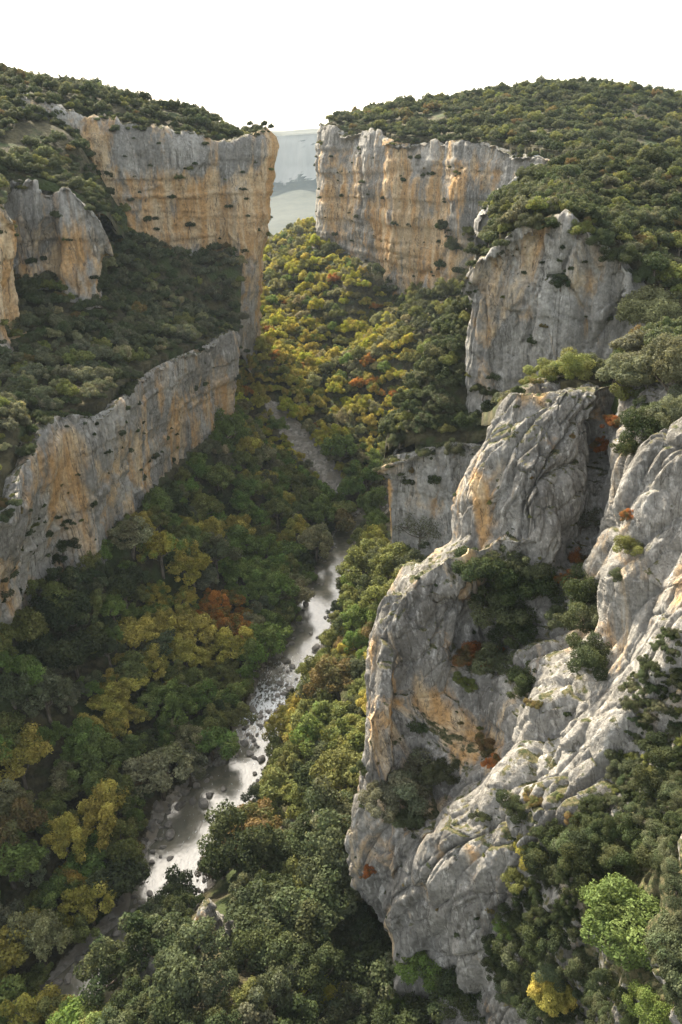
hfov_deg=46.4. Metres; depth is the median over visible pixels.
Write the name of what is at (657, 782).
shrub
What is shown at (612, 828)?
shrub
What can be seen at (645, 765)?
shrub
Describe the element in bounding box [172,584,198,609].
broadleaf tree
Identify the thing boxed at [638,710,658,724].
shrub
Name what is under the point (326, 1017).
oak tree
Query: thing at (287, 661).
boulder
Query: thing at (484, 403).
shrub
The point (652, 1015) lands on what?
broadleaf tree
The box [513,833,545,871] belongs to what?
shrub
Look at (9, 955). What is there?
broadleaf tree
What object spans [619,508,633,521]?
shrub
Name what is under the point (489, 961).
shrub
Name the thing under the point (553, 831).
shrub
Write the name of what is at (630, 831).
shrub
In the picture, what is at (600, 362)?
shrub
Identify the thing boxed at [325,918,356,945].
broadleaf tree
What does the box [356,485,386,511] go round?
broadleaf tree
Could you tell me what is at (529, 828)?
shrub
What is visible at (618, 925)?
broadleaf tree
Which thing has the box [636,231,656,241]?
shrub
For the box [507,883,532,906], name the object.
shrub
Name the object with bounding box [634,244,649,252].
shrub
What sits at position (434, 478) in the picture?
shrub
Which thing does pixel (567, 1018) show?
shrub
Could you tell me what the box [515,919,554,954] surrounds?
shrub
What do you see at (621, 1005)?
shrub
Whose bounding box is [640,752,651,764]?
shrub
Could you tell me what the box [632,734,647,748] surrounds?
shrub
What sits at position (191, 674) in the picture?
broadleaf tree
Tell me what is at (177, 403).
cliff
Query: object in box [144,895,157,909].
boulder
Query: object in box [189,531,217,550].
broadleaf tree
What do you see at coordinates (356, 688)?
broadleaf tree
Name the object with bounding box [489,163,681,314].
ridge
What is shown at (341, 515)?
oak tree
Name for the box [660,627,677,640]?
shrub
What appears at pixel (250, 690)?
oak tree
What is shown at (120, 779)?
broadleaf tree
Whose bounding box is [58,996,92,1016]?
broadleaf tree
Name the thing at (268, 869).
broadleaf tree
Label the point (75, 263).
crag
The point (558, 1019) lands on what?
shrub
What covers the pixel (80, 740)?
broadleaf tree
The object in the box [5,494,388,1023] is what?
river
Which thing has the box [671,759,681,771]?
shrub
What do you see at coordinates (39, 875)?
broadleaf tree
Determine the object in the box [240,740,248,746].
boulder
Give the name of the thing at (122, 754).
broadleaf tree
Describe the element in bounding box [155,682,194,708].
broadleaf tree
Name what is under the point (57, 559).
shrub
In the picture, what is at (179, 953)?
broadleaf tree
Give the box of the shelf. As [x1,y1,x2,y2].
[481,348,660,425]
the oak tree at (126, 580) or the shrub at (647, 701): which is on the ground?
the oak tree at (126, 580)
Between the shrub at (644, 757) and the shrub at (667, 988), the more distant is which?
the shrub at (644, 757)
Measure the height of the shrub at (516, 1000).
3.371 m
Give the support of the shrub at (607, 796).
on the crag at (424, 627)
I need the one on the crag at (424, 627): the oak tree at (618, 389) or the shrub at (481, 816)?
the shrub at (481, 816)
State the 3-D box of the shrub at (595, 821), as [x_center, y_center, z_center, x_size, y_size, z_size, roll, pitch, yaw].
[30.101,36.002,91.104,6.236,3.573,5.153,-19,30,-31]
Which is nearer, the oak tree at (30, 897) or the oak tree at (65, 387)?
the oak tree at (30, 897)
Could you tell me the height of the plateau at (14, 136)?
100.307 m
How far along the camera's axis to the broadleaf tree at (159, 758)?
192.83 m
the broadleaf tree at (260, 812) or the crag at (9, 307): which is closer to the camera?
the broadleaf tree at (260, 812)
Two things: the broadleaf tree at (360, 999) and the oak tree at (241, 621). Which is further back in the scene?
the oak tree at (241, 621)
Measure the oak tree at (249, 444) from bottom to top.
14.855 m
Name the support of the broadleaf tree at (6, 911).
on the ground
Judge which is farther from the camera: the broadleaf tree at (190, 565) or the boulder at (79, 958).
the broadleaf tree at (190, 565)
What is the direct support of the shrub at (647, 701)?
on the crag at (424, 627)
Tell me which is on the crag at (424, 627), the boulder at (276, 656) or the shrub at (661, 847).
the shrub at (661, 847)
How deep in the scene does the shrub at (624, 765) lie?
93.32 m
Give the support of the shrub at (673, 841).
on the crag at (424, 627)
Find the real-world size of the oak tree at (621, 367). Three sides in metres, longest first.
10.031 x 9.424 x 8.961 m
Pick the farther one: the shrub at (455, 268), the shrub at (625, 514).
the shrub at (455, 268)
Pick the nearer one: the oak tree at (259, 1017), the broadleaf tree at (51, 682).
the oak tree at (259, 1017)
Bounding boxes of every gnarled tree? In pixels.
[385,512,441,550]
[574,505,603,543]
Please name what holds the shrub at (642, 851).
on the crag at (424, 627)
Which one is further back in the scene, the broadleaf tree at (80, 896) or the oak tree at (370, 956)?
the broadleaf tree at (80, 896)
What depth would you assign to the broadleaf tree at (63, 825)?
171.56 m
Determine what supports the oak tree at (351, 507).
on the ground
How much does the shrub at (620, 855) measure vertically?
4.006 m
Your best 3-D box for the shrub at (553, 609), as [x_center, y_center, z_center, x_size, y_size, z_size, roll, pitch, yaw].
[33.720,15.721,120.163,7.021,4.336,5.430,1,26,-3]
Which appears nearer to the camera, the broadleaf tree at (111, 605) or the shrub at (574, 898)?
the shrub at (574, 898)
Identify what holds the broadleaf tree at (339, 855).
on the ground
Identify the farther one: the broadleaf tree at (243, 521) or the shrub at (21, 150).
the broadleaf tree at (243, 521)
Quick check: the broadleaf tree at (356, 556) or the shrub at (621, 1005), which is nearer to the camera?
the shrub at (621, 1005)
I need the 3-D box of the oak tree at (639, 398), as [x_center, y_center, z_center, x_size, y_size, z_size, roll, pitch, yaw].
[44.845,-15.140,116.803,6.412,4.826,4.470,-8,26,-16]
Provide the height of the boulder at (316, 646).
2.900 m
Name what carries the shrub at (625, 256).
on the buttress at (500, 330)
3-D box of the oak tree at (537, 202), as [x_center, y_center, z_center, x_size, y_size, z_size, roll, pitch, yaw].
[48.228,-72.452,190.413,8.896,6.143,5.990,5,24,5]
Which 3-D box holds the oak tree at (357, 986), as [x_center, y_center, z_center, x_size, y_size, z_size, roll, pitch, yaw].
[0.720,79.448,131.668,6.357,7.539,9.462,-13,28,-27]
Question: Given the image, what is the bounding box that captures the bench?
[0,225,242,496]
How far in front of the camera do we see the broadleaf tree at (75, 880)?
167.88 m
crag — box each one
[0,204,26,355]
[4,178,112,309]
[344,369,681,1023]
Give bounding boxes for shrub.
[8,145,30,154]
[51,553,67,564]
[56,538,80,555]
[74,172,97,181]
[93,200,111,216]
[106,230,122,240]
[143,215,151,221]
[185,221,195,228]
[349,759,367,778]
[357,770,401,824]
[359,864,376,878]
[381,746,440,815]
[383,989,424,1010]
[387,430,406,448]
[389,799,424,838]
[394,950,472,1008]
[400,478,414,484]
[406,721,429,733]
[411,756,460,785]
[415,443,435,461]
[426,965,485,1023]
[427,474,441,484]
[433,258,445,266]
[434,219,447,233]
[443,237,461,250]
[443,441,465,457]
[451,640,504,667]
[452,266,464,274]
[452,544,508,593]
[452,671,477,693]
[461,226,476,241]
[463,242,486,259]
[466,579,538,629]
[468,811,491,821]
[469,383,499,400]
[470,641,520,675]
[474,731,494,758]
[477,229,488,246]
[479,230,497,241]
[480,400,496,407]
[480,539,552,581]
[480,752,500,768]
[480,955,502,973]
[481,933,502,960]
[484,613,539,649]
[486,963,512,986]
[488,564,567,607]
[491,930,535,981]
[494,902,522,922]
[494,945,526,988]
[494,980,529,1005]
[495,789,528,824]
[497,219,518,232]
[500,865,530,893]
[500,965,529,1008]
[505,203,533,221]
[506,660,536,697]
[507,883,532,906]
[508,913,530,932]
[510,988,533,1010]
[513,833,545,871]
[514,212,549,235]
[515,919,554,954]
[516,996,554,1023]
[518,374,540,384]
[519,938,545,970]
[520,848,562,894]
[521,972,531,989]
[522,357,565,381]
[522,786,542,806]
[522,841,548,856]
[522,900,554,924]
[522,919,570,952]
[523,697,543,708]
[523,898,538,919]
[526,825,542,844]
[526,861,544,883]
[528,883,544,905]
[531,980,564,1022]
[532,945,567,992]
[535,817,567,858]
[539,863,560,893]
[540,347,596,381]
[541,216,561,235]
[543,1010,577,1023]
[544,602,571,629]
[546,274,570,291]
[548,864,568,883]
[548,909,570,925]
[550,829,597,871]
[551,909,567,928]
[553,273,564,277]
[553,568,576,582]
[553,601,598,633]
[554,865,576,887]
[555,164,583,176]
[555,965,574,980]
[557,826,626,874]
[557,945,598,978]
[559,562,598,611]
[559,892,576,910]
[562,864,601,897]
[562,917,583,942]
[563,811,579,825]
[564,630,612,680]
[567,177,578,183]
[567,218,595,239]
[567,546,587,564]
[568,884,580,901]
[568,999,590,1023]
[571,986,590,1011]
[574,173,590,180]
[576,970,590,1000]
[579,792,610,814]
[580,810,623,851]
[580,992,593,1017]
[581,156,593,165]
[583,970,600,1007]
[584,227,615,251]
[584,353,611,382]
[584,865,617,881]
[585,161,606,171]
[585,990,608,1023]
[587,967,618,1001]
[588,435,608,454]
[588,858,602,870]
[595,1000,614,1023]
[597,827,641,875]
[598,244,642,269]
[599,195,611,203]
[599,414,620,428]
[601,811,638,848]
[603,748,643,778]
[603,791,620,804]
[604,765,621,778]
[608,567,622,582]
[609,349,625,357]
[609,437,639,457]
[609,795,628,813]
[610,210,620,218]
[611,534,644,556]
[611,768,626,793]
[613,986,638,1023]
[614,224,632,240]
[614,988,645,1013]
[616,772,638,792]
[616,814,647,860]
[616,1002,626,1018]
[617,183,633,193]
[617,400,681,443]
[617,676,639,693]
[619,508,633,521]
[619,695,644,712]
[619,789,634,802]
[619,1014,636,1023]
[622,241,644,251]
[623,751,638,760]
[623,801,648,819]
[627,264,655,283]
[628,763,674,811]
[630,332,644,351]
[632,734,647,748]
[632,799,662,824]
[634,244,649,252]
[634,666,649,683]
[634,808,676,868]
[635,722,652,734]
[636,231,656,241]
[636,655,660,671]
[637,228,661,237]
[637,763,648,777]
[638,678,660,694]
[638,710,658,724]
[638,794,653,801]
[640,383,681,426]
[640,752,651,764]
[640,819,670,856]
[642,171,664,180]
[642,697,660,710]
[642,765,663,779]
[647,175,661,182]
[647,699,675,712]
[648,853,678,877]
[650,179,675,195]
[651,633,668,650]
[657,835,678,861]
[659,780,681,811]
[659,972,680,983]
[660,277,681,288]
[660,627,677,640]
[660,855,681,911]
[661,981,681,1023]
[664,808,681,834]
[666,752,681,768]
[667,672,681,696]
[667,829,681,850]
[669,770,681,784]
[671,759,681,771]
[672,775,681,787]
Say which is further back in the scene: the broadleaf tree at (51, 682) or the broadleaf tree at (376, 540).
the broadleaf tree at (376, 540)
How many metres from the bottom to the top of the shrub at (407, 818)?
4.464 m
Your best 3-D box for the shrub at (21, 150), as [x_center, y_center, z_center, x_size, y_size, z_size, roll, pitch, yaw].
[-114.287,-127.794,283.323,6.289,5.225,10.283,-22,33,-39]
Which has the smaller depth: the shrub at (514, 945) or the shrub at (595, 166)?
the shrub at (514, 945)
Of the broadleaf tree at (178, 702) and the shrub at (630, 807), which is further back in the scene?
the broadleaf tree at (178, 702)
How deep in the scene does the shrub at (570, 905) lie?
93.10 m
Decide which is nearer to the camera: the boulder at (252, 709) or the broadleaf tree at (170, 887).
the broadleaf tree at (170, 887)
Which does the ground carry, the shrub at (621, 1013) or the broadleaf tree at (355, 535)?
the broadleaf tree at (355, 535)
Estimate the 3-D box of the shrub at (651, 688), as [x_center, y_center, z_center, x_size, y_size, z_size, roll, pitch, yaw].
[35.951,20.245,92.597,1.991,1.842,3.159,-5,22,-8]
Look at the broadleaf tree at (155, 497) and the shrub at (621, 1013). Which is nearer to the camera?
the shrub at (621, 1013)
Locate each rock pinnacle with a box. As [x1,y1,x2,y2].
[136,953,157,993]
[194,898,224,947]
[224,920,246,959]
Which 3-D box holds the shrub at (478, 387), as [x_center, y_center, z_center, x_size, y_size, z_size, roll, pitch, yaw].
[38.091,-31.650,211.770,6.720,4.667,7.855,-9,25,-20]
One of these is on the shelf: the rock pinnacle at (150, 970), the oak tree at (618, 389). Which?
the oak tree at (618, 389)
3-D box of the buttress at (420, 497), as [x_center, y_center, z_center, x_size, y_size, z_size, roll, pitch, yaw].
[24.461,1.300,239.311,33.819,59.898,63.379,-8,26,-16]
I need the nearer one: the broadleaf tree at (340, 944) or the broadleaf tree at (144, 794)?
the broadleaf tree at (340, 944)
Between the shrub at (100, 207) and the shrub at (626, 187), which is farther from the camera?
the shrub at (100, 207)
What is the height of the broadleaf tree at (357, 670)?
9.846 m
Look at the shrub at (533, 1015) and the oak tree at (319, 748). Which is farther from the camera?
the oak tree at (319, 748)
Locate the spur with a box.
[383,309,487,463]
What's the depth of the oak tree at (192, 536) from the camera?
258.66 m
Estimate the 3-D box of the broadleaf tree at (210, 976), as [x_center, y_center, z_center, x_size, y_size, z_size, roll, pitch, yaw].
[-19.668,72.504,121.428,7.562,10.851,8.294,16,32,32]
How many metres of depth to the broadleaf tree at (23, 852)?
161.60 m
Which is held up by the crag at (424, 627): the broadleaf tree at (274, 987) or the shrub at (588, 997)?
the shrub at (588, 997)
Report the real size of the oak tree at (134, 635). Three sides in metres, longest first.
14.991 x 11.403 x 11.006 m
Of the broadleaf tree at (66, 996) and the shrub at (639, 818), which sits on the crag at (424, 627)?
the shrub at (639, 818)
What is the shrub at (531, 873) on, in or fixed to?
on the crag at (424, 627)
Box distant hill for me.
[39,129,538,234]
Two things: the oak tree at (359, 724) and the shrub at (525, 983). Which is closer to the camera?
the shrub at (525, 983)
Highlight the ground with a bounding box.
[0,227,643,1023]
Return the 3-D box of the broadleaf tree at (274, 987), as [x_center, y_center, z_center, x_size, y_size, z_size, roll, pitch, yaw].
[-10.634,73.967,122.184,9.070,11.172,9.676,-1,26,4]
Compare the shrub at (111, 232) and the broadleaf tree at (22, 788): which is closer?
the broadleaf tree at (22, 788)
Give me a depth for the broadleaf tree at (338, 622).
230.66 m
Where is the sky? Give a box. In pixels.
[0,0,681,130]
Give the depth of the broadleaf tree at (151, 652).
218.39 m
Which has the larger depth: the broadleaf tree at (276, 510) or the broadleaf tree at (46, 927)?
the broadleaf tree at (276, 510)
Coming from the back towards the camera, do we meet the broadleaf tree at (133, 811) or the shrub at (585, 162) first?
the shrub at (585, 162)
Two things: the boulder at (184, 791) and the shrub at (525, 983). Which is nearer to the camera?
the shrub at (525, 983)
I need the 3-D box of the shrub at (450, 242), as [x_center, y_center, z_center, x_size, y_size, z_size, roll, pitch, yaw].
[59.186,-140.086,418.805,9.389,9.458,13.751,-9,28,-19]
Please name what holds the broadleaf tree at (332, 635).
on the ground
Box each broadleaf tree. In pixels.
[0,721,53,789]
[0,791,49,864]
[0,829,48,889]
[0,898,29,939]
[0,906,41,987]
[0,982,64,1023]
[1,907,72,968]
[10,667,72,723]
[15,623,59,671]
[16,787,35,819]
[17,839,50,886]
[24,578,78,609]
[25,726,49,752]
[28,797,66,835]
[31,869,78,914]
[36,994,65,1022]
[40,811,86,864]
[44,565,93,590]
[49,994,75,1021]
[50,861,87,893]
[57,877,116,927]
[58,566,84,589]
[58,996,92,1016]
[61,716,103,763]
[65,590,92,609]
[66,767,116,801]
[75,550,101,571]
[76,778,129,852]
[78,726,119,772]
[87,588,106,615]
[90,637,127,666]
[98,676,149,703]
[99,594,129,620]
[99,939,133,991]
[102,764,134,815]
[102,818,148,871]
[104,698,140,720]
[105,733,148,767]
[107,515,153,559]
[114,816,147,837]
[120,732,156,763]
[122,741,194,800]
[122,795,145,830]
[124,911,162,955]
[128,611,156,638]
[130,510,155,532]
[131,784,154,807]
[133,682,175,717]
[134,728,159,754]
[136,530,188,578]
[136,627,174,662]
[141,643,168,681]
[142,486,175,526]
[143,502,171,530]
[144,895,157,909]
[147,914,229,1023]
[150,903,170,916]
[152,931,193,986]
[153,715,178,733]
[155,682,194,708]
[157,678,197,727]
[161,893,204,915]
[164,882,193,896]
[165,540,211,591]
[165,636,209,668]
[167,612,217,646]
[168,604,186,635]
[169,717,203,745]
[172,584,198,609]
[172,739,208,785]
[172,899,194,923]
[173,666,210,686]
[180,677,219,716]
[181,491,225,520]
[185,957,238,1015]
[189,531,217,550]
[193,842,213,881]
[194,516,225,537]
[198,696,236,711]
[200,532,226,560]
[200,535,243,578]
[201,675,217,697]
[201,702,228,739]
[203,495,226,520]
[204,625,260,664]
[209,678,250,717]
[210,616,240,634]
[211,658,239,684]
[213,406,252,438]
[215,922,307,979]
[218,700,257,733]
[219,975,270,1018]
[220,514,256,539]
[221,796,282,850]
[223,524,259,553]
[227,490,259,516]
[232,479,268,499]
[233,512,251,528]
[234,626,285,679]
[240,782,272,805]
[241,555,271,569]
[241,621,293,664]
[242,532,282,558]
[244,868,301,894]
[246,568,300,612]
[247,897,333,975]
[247,960,299,1014]
[250,443,276,469]
[257,608,288,628]
[258,862,357,943]
[260,811,316,874]
[260,864,288,878]
[261,711,287,740]
[262,553,292,569]
[263,497,292,528]
[273,741,307,779]
[275,578,315,605]
[279,702,306,716]
[280,818,301,849]
[281,513,309,541]
[282,707,296,741]
[283,552,299,577]
[288,701,331,757]
[290,494,313,518]
[295,825,355,905]
[296,522,333,563]
[296,974,344,1022]
[297,655,330,683]
[301,774,353,855]
[302,654,362,700]
[305,494,336,522]
[315,934,354,962]
[319,620,345,649]
[320,432,358,461]
[320,981,373,1023]
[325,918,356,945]
[326,960,361,982]
[332,614,363,636]
[335,538,376,587]
[335,572,359,592]
[339,603,376,630]
[342,459,386,491]
[342,630,368,653]
[343,539,362,567]
[343,677,364,697]
[345,655,366,682]
[346,528,362,544]
[355,573,383,593]
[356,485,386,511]
[357,575,387,611]
[359,524,388,543]
[360,537,390,552]
[360,918,391,949]
[363,546,381,569]
[368,541,408,581]
[374,537,389,546]
[395,991,439,1023]
[526,972,577,1016]
[575,872,661,971]
[621,978,674,1023]
[643,908,681,996]
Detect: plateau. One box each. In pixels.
[0,83,235,237]
[329,89,681,158]
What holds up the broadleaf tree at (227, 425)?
on the ground
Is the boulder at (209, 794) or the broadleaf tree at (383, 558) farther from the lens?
the broadleaf tree at (383, 558)
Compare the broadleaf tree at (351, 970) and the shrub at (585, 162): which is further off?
the shrub at (585, 162)
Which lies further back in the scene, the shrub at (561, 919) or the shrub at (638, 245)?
the shrub at (638, 245)
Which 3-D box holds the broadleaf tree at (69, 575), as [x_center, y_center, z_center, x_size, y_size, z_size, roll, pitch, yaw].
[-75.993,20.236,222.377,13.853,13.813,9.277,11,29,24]
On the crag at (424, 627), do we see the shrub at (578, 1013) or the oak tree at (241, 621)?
the shrub at (578, 1013)
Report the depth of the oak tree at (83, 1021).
124.27 m
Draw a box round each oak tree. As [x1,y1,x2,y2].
[0,650,11,672]
[0,670,42,709]
[0,709,27,746]
[2,396,22,419]
[6,654,46,685]
[10,604,49,641]
[14,962,53,996]
[17,362,49,379]
[21,888,47,911]
[28,590,98,637]
[37,783,84,804]
[39,626,108,677]
[47,909,100,946]
[48,759,77,790]
[54,378,78,402]
[55,683,81,713]
[62,829,109,878]
[63,366,96,386]
[65,809,95,837]
[77,712,104,733]
[77,854,151,906]
[78,999,122,1023]
[85,694,123,719]
[99,713,131,741]
[104,564,143,608]
[106,975,151,1014]
[113,649,148,691]
[114,615,159,650]
[117,987,177,1023]
[119,759,137,774]
[134,902,158,914]
[136,602,173,618]
[148,609,182,640]
[151,480,183,510]
[153,593,173,608]
[154,863,197,902]
[156,893,175,909]
[165,526,203,564]
[175,478,198,492]
[185,458,210,480]
[186,725,240,760]
[196,563,219,589]
[202,461,235,491]
[222,558,248,583]
[228,870,257,913]
[229,612,256,638]
[230,1001,275,1023]
[232,677,254,701]
[233,432,262,453]
[264,732,283,759]
[276,690,302,712]
[277,778,310,819]
[280,853,315,898]
[288,758,305,769]
[289,690,332,732]
[291,760,331,808]
[295,679,339,701]
[309,740,331,766]
[318,1005,344,1023]
[320,718,364,757]
[324,508,355,531]
[325,500,356,513]
[329,968,368,1012]
[333,636,353,655]
[336,590,359,606]
[340,574,361,590]
[340,937,391,992]
[343,713,365,743]
[352,986,396,1023]
[357,523,369,539]
[525,195,556,219]
[595,351,660,389]
[608,329,647,351]
[609,379,638,400]
[612,209,633,242]
[614,284,681,325]
[628,324,651,333]
[629,394,656,410]
[632,234,657,254]
[632,332,681,391]
[634,386,647,401]
[639,322,659,332]
[640,251,670,276]
[643,324,681,345]
[652,261,681,289]
[660,231,681,256]
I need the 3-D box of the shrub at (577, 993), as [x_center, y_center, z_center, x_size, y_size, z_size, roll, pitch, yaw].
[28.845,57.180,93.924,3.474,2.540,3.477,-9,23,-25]
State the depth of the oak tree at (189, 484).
294.75 m
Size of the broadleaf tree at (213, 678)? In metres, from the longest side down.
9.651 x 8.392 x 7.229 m
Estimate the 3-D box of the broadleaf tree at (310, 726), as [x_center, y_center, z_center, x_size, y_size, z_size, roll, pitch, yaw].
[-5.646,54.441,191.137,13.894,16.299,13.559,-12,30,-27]
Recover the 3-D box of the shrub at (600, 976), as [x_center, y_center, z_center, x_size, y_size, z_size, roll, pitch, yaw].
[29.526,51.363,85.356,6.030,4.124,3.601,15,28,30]
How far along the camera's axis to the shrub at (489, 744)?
121.08 m
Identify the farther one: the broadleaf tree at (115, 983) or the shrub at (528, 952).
the broadleaf tree at (115, 983)
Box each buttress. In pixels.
[377,442,481,573]
[461,201,672,444]
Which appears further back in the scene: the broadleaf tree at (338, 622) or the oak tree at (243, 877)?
the broadleaf tree at (338, 622)
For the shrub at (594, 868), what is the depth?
89.81 m
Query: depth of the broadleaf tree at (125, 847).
173.82 m
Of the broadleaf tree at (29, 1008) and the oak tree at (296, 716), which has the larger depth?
the oak tree at (296, 716)
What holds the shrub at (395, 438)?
on the spur
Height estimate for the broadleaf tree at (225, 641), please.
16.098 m
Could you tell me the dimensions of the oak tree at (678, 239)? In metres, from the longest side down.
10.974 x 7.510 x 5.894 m
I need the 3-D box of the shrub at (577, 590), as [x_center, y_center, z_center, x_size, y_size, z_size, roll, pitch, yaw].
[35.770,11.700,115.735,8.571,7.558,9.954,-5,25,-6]
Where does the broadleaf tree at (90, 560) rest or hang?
on the ground
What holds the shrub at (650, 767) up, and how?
on the crag at (424, 627)
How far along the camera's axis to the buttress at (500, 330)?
194.96 m
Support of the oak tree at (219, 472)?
on the ground
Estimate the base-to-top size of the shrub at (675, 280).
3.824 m
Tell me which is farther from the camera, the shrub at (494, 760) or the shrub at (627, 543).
the shrub at (494, 760)
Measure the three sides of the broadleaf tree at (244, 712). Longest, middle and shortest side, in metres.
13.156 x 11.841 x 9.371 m
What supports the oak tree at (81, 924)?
on the ground
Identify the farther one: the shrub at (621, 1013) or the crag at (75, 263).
the crag at (75, 263)
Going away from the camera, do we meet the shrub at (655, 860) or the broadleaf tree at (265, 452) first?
the shrub at (655, 860)
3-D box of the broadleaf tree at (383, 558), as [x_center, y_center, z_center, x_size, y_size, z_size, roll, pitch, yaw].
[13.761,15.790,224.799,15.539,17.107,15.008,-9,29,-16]
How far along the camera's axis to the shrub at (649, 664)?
92.05 m
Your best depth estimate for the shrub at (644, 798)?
88.64 m
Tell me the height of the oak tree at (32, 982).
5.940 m
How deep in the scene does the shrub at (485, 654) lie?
121.80 m
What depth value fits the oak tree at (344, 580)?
257.49 m
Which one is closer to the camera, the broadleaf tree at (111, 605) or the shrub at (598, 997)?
the shrub at (598, 997)
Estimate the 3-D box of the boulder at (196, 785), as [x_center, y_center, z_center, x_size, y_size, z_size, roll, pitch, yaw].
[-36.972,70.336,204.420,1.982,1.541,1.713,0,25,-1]
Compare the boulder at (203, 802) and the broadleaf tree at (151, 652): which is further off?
the broadleaf tree at (151, 652)
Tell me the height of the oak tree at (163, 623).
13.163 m
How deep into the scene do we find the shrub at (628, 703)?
92.91 m
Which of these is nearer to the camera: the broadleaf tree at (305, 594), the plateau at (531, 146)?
the broadleaf tree at (305, 594)
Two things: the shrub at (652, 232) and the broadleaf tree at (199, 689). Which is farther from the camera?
the broadleaf tree at (199, 689)
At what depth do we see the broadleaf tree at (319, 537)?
306.37 m
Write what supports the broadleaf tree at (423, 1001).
on the ground
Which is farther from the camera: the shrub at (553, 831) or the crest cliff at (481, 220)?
the crest cliff at (481, 220)
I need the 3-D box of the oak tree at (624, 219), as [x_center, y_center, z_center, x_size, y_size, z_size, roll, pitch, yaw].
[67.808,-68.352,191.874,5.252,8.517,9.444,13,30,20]
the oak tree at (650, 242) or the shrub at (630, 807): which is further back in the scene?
the oak tree at (650, 242)
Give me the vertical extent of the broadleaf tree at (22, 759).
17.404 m
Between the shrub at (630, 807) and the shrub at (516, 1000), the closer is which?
the shrub at (630, 807)
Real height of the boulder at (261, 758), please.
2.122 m
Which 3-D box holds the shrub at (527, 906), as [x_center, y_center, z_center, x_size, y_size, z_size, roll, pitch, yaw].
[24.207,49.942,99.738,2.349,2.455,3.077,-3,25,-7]
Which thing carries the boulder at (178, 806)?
on the ground
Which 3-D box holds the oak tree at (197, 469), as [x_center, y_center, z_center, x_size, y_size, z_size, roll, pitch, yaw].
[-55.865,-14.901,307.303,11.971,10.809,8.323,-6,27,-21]
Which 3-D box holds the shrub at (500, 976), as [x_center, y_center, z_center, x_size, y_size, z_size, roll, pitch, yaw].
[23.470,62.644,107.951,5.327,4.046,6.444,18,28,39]
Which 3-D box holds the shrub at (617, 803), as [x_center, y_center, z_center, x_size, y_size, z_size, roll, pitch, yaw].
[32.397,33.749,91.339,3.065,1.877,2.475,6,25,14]
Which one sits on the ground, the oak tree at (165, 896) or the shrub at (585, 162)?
the oak tree at (165, 896)
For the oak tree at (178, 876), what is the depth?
166.18 m
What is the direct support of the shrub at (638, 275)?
on the ridge
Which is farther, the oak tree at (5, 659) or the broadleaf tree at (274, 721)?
the broadleaf tree at (274, 721)
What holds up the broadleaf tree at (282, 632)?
on the ground
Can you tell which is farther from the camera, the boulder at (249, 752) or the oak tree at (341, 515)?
the oak tree at (341, 515)
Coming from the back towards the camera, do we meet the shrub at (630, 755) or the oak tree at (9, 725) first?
the oak tree at (9, 725)
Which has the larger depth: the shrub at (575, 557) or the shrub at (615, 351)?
the shrub at (615, 351)
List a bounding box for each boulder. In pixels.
[52,978,62,985]
[64,973,71,983]
[76,955,84,961]
[112,930,119,936]
[146,820,155,831]
[146,890,152,895]
[153,800,163,812]
[164,821,171,827]
[165,829,174,840]
[174,801,184,810]
[180,788,189,795]
[193,782,199,788]
[199,798,207,807]
[206,792,213,797]
[213,756,229,766]
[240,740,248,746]
[246,750,253,755]
[248,705,256,712]
[257,755,265,761]
[273,652,282,658]
[283,658,290,663]
[312,643,320,650]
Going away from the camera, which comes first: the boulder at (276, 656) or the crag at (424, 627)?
the crag at (424, 627)
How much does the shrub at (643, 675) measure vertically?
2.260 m
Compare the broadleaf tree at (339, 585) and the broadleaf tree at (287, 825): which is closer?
the broadleaf tree at (287, 825)
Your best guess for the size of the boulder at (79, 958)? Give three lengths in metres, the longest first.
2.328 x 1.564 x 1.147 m
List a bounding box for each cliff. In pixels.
[0,329,240,672]
[18,96,278,372]
[311,124,549,301]
[473,163,549,259]
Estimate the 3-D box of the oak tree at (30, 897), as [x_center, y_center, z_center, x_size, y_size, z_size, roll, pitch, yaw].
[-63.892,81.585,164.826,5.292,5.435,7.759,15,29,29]
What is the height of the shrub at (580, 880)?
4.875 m
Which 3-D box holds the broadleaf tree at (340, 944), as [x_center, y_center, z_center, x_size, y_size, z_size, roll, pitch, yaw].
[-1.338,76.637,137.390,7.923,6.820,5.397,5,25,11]

